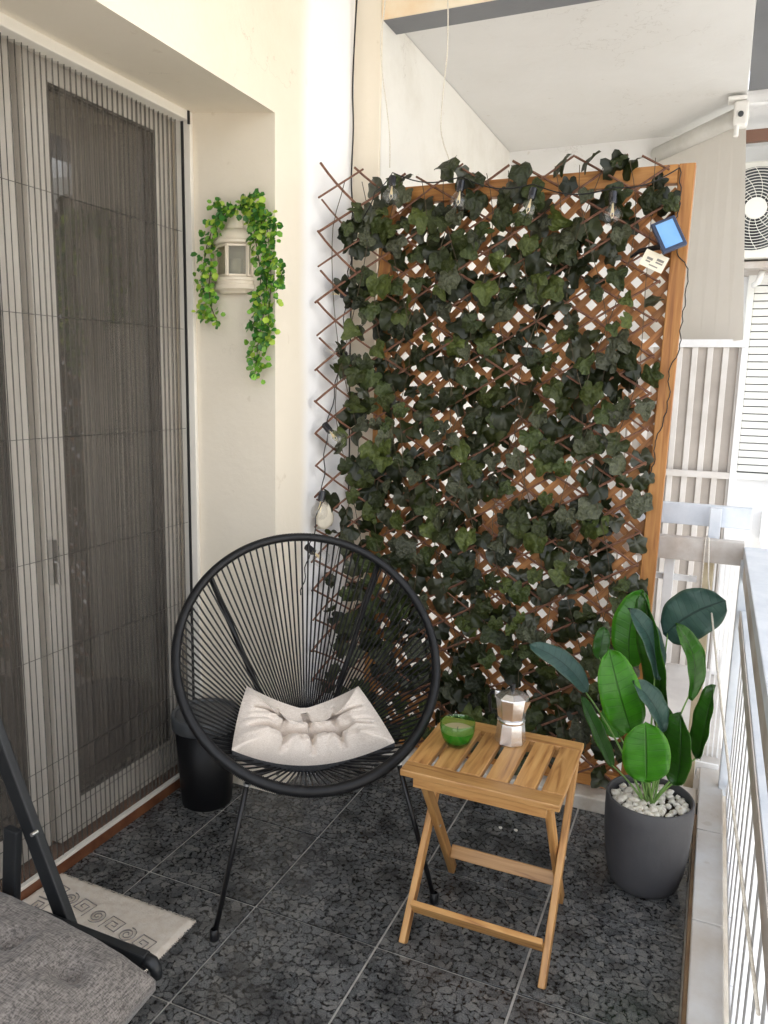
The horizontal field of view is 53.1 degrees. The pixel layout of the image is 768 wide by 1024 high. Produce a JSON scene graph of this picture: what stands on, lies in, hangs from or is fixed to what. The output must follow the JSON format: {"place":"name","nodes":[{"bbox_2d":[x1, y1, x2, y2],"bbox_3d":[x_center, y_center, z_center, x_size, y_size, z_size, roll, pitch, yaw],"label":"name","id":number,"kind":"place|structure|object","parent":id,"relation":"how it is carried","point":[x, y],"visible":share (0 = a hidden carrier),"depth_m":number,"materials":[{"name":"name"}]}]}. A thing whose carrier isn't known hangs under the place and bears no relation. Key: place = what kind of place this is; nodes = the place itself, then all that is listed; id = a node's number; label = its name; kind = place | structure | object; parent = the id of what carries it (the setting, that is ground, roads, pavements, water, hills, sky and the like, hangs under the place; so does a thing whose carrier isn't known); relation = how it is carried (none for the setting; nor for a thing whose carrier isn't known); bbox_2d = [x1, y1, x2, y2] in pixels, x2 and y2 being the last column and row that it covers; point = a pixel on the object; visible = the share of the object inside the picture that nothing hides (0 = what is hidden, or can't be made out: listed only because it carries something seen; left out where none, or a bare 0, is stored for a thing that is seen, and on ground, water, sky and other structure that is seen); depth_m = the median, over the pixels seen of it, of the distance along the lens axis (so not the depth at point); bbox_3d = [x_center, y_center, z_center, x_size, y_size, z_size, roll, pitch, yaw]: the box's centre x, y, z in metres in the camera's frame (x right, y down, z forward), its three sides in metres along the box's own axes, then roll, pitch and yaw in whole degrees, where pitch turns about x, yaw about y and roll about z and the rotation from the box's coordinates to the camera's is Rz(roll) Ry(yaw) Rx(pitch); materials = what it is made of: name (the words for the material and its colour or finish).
{"place":"outdoors","nodes":[
{"label":"outdoors","id":0,"kind":"place"},
{"bbox_2d":[0,89,120,831],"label":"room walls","id":1,"kind":"structure","parent":0,"point":[7,657],"depth_m":3.78,"materials":[{"name":"grey paint"}]},
{"bbox_2d":[49,101,141,786],"bbox_3d":[-1.073,-0.166,2.841,0.085,2.420,0.753,5,10,23],"label":"curtain","id":2,"kind":"object","parent":1,"relation":"hanging from","point":[114,224],"visible":0.32,"depth_m":2.83,"materials":[{"name":"grey fabric"}]},
{"bbox_2d":[0,0,304,793],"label":"wall","id":3,"kind":"structure","parent":0,"point":[229,75],"depth_m":2.74,"materials":[{"name":"paint"}]},
{"bbox_2d":[0,37,183,878],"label":"balcony door","id":4,"kind":"structure","parent":3,"relation":"attached to","point":[170,488],"depth_m":2.38,"materials":[{"name":"white metal"}]},
{"bbox_2d":[0,12,202,891],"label":"pleated screen","id":5,"kind":"object","parent":3,"relation":"attached to","point":[21,35],"visible":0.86,"depth_m":2.52,"materials":[{"name":"grey fabric"}]},
{"bbox_2d":[213,209,254,293],"bbox_3d":[-0.532,-0.904,2.661,0.166,0.282,0.054,5,10,23],"label":"lantern","id":6,"kind":"object","parent":3,"relation":"attached to","point":[233,279],"depth_m":2.65,"materials":[{"name":"beige metal"}]},
{"bbox_2d":[190,188,285,384],"bbox_3d":[-0.502,-0.766,2.637,0.392,0.645,0.072,5,10,23],"label":"leaf garland","id":7,"kind":"object","parent":6,"relation":"hanging from","point":[252,211],"visible":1,"depth_m":2.61},
{"bbox_2d":[63,762,691,1023],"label":"floor","id":8,"kind":"structure","parent":0,"point":[314,907],"depth_m":2.30,"materials":[{"name":"tile"}]},
{"bbox_2d":[0,717,161,980],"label":"folding armchair","id":9,"kind":"object","parent":8,"relation":"on","point":[31,829],"visible":0.56,"depth_m":1.72,"materials":[{"name":"black metal"}]},
{"bbox_2d":[0,892,155,1023],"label":"grey cushion","id":10,"kind":"object","parent":9,"relation":"on","point":[54,970],"visible":1,"depth_m":1.51,"materials":[{"name":"grey fabric"}]},
{"bbox_2d":[0,764,180,900],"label":"door step","id":11,"kind":"object","parent":8,"relation":"on","point":[84,851],"depth_m":2.65,"materials":[{"name":"brown wood"}]},
{"bbox_2d":[22,873,195,971],"bbox_3d":[-0.907,1.213,2.080,0.534,0.015,0.610,5,10,23],"label":"floor mat","id":12,"kind":"object","parent":8,"relation":"on","point":[155,931],"visible":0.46,"depth_m":2.25,"materials":[{"name":"fabric"}]},
{"bbox_2d":[171,698,238,811],"bbox_3d":[-0.666,0.912,2.879,0.248,0.356,0.248,5,10,23],"label":"waste bin","id":13,"kind":"object","parent":8,"relation":"on","point":[206,782],"visible":0.58,"depth_m":2.80,"materials":[{"name":"plastic"}]},
{"bbox_2d":[171,533,440,942],"bbox_3d":[-0.262,0.608,2.568,0.831,1.078,0.890,-1,10,-11],"label":"string chair","id":14,"kind":"object","parent":8,"relation":"on","point":[257,779],"visible":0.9,"depth_m":2.44,"materials":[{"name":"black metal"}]},
{"bbox_2d":[232,686,394,771],"bbox_3d":[-0.235,0.676,2.380,0.488,0.259,0.250,-2,10,-16],"label":"seat cushion","id":15,"kind":"object","parent":14,"relation":"on","point":[348,725],"visible":0.97,"depth_m":2.36,"materials":[{"name":"beige fabric"}]},
{"bbox_2d":[399,716,583,989],"bbox_3d":[0.310,0.961,2.241,0.439,0.525,0.416,5,10,23],"label":"folding table","id":16,"kind":"object","parent":8,"relation":"on","point":[496,788],"visible":0.88,"depth_m":2.16,"materials":[{"name":"brown wood"}]},
{"bbox_2d":[440,714,474,745],"bbox_3d":[0.217,0.652,2.268,0.104,0.074,0.104,5,10,23],"label":"candle bowl","id":17,"kind":"object","parent":16,"relation":"on","point":[457,734],"visible":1,"depth_m":2.25,"materials":[{"name":"green glass"}]},
{"bbox_2d":[487,683,530,747],"bbox_3d":[0.375,0.596,2.296,0.099,0.181,0.120,-2,10,-16],"label":"moka pot","id":18,"kind":"object","parent":16,"relation":"on","point":[513,703],"visible":1,"depth_m":2.26,"materials":[{"name":"metal"}]},
{"bbox_2d":[529,588,726,898],"bbox_3d":[0.771,0.706,2.505,0.544,0.950,0.343,11,13,44],"label":"potted plant","id":19,"kind":"object","parent":8,"relation":"on","point":[649,814],"visible":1,"depth_m":2.38,"materials":[{"name":"green plant"}]},
{"bbox_2d":[681,746,728,1023],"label":"kerb","id":20,"kind":"structure","parent":8,"relation":"on","point":[705,991],"depth_m":2.19,"materials":[{"name":"stone"}]},
{"bbox_2d":[718,547,767,1023],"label":"railing","id":21,"kind":"object","parent":20,"relation":"on","point":[746,720],"visible":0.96,"depth_m":1.85,"materials":[{"name":"metal"}]},
{"bbox_2d":[701,535,760,1015],"bbox_3d":[0.848,0.379,1.924,0.019,0.295,1.996,5,10,19],"label":"handrail","id":22,"kind":"object","parent":21,"relation":"attached to","point":[755,989],"visible":0.92,"depth_m":1.41,"materials":[{"name":"white metal"}]},
{"bbox_2d":[302,0,468,705],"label":"wall pier","id":23,"kind":"structure","parent":0,"point":[329,33],"depth_m":2.96,"materials":[{"name":"paint"}]},
{"bbox_2d":[347,0,357,502],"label":"cable","id":24,"kind":"object","parent":23,"relation":"attached to","point":[352,158],"visible":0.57,"depth_m":3.04,"materials":[{"name":"black plastic"}]},
{"bbox_2d":[384,0,598,34],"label":"beam","id":25,"kind":"structure","parent":23,"relation":"attached to","point":[457,15],"depth_m":2.91,"materials":[{"name":"grey paint"}]},
{"bbox_2d":[380,0,390,167],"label":"cable","id":26,"kind":"object","parent":25,"relation":"hanging from","point":[384,86],"visible":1,"depth_m":2.97,"materials":[{"name":"white plastic"}]},
{"bbox_2d":[382,0,493,19],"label":"beam face","id":27,"kind":"object","parent":25,"relation":"attached to","point":[397,8],"visible":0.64,"depth_m":2.90},
{"bbox_2d":[440,0,449,159],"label":"cable","id":28,"kind":"object","parent":25,"relation":"hanging from","point":[445,75],"visible":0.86,"depth_m":2.88,"materials":[{"name":"white plastic"}]},
{"bbox_2d":[380,744,696,832],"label":"sill","id":29,"kind":"structure","parent":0,"point":[587,797],"depth_m":2.92,"materials":[{"name":"grey stone"}]},
{"bbox_2d":[345,0,382,689],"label":"partition stub","id":30,"kind":"object","parent":29,"relation":"on","point":[367,102],"depth_m":3.05,"materials":[{"name":"beige paint"}]},
{"bbox_2d":[364,162,696,788],"bbox_3d":[0.471,-0.087,2.945,1.165,2.254,0.045,5,10,23],"label":"wooden trellis","id":31,"kind":"object","parent":29,"relation":"on","point":[649,525],"visible":0.26,"depth_m":2.81,"materials":[{"name":"brown wood"}]},
{"bbox_2d":[311,149,680,788],"bbox_3d":[0.371,-0.128,2.923,1.268,2.339,0.299,4,10,14],"label":"ivy willow fence","id":32,"kind":"object","parent":31,"relation":"attached to","point":[381,463],"visible":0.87,"depth_m":2.88,"materials":[{"name":"green plant"}]},
{"bbox_2d":[316,499,333,528],"bbox_3d":[-0.233,0.006,3.036,0.048,0.115,0.141,5,10,23],"label":"bulb","id":33,"kind":"object","parent":32,"relation":"hanging from","point":[326,522],"visible":0.84,"depth_m":3.01,"materials":[{"name":"white glass"}]},
{"bbox_2d":[300,167,688,594],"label":"string lights","id":34,"kind":"object","parent":32,"relation":"hanging from","point":[327,428],"visible":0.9,"depth_m":2.74,"materials":[{"name":"black plastic"}]},
{"bbox_2d":[630,215,686,274],"bbox_3d":[0.902,-0.881,2.536,0.191,0.185,0.063,10,13,42],"label":"solar panel","id":35,"kind":"object","parent":32,"relation":"attached to","point":[668,234],"visible":1,"depth_m":2.50,"materials":[{"name":"blue plastic"}]},
{"bbox_2d":[387,622,720,813],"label":"neighbour floor","id":36,"kind":"structure","parent":0,"point":[677,683],"depth_m":4.05,"materials":[{"name":"white paint"}]},
{"bbox_2d":[378,21,509,717],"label":"neighbour side wall","id":37,"kind":"structure","parent":36,"relation":"on","point":[413,77],"depth_m":3.51,"materials":[{"name":"white paint"}]},
{"bbox_2d":[469,490,752,787],"bbox_3d":[0.867,0.508,3.129,1.050,1.140,0.215,5,10,23],"label":"partition rail","id":38,"kind":"object","parent":36,"relation":"on","point":[672,548],"visible":0.34,"depth_m":2.92,"materials":[{"name":"paint"}]},
{"bbox_2d":[612,339,748,674],"bbox_3d":[1.617,-0.021,4.274,0.588,1.835,0.040,5,10,23],"label":"ribbed screen","id":39,"kind":"object","parent":36,"relation":"on","point":[705,428],"visible":0.39,"depth_m":4.17,"materials":[{"name":"paint"}]},
{"bbox_2d":[405,0,755,151],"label":"soffit","id":40,"kind":"structure","parent":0,"point":[600,71],"depth_m":3.48,"materials":[{"name":"white paint"}]},
{"bbox_2d":[490,135,678,631],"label":"neighbour back wall","id":41,"kind":"structure","parent":0,"point":[545,161],"depth_m":4.69,"materials":[{"name":"white paint"}]},
{"bbox_2d":[640,94,749,340],"bbox_3d":[1.639,-1.498,4.168,0.203,1.185,0.752,-3,10,-22],"label":"roller awning","id":42,"kind":"object","parent":41,"relation":"attached to","point":[714,149],"visible":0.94,"depth_m":4.05,"materials":[{"name":"fabric"}]},
{"bbox_2d":[750,0,756,67],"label":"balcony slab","id":43,"kind":"structure","parent":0,"point":[753,34],"depth_m":3.78,"materials":[{"name":"white paint"}]},
{"bbox_2d":[748,0,767,90],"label":"balcony edge","id":44,"kind":"object","parent":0,"point":[758,79],"visible":1,"depth_m":3.32,"materials":[{"name":"white paint"}]},
{"bbox_2d":[748,89,767,105],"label":"balcony edge trim","id":45,"kind":"structure","parent":44,"relation":"attached to","point":[757,97],"depth_m":3.76,"materials":[{"name":"white paint"}]},
{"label":"street","id":46,"kind":"structure","parent":0,"visible":0},
{"bbox_2d":[719,145,767,748],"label":"neighbour facade","id":47,"kind":"structure","parent":46,"relation":"on","point":[753,494],"depth_m":5.40,"materials":[{"name":"white paint"}]},
{"bbox_2d":[736,275,767,480],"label":"roller shutter","id":48,"kind":"object","parent":47,"relation":"attached to","point":[752,462],"visible":0.81,"depth_m":5.23,"materials":[{"name":"white plastic"}]},
{"bbox_2d":[744,160,767,287],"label":"air conditioner","id":49,"kind":"object","parent":47,"relation":"attached to","point":[756,225],"visible":0.49,"depth_m":4.71,"materials":[{"name":"paint"}]},
{"bbox_2d":[746,95,767,146],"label":"neighbour slab","id":50,"kind":"structure","parent":47,"relation":"attached to","point":[758,118],"depth_m":4.55,"materials":[{"name":"white paint"}]},
{"bbox_2d":[746,128,767,143],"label":"awning arm","id":51,"kind":"object","parent":50,"relation":"attached to","point":[756,135],"depth_m":4.45},
{"bbox_2d":[759,511,767,548],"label":"neighbour low balcony","id":52,"kind":"structure","parent":47,"relation":"attached to","point":[763,537],"depth_m":5.03,"materials":[{"name":"white paint"}]}
]}

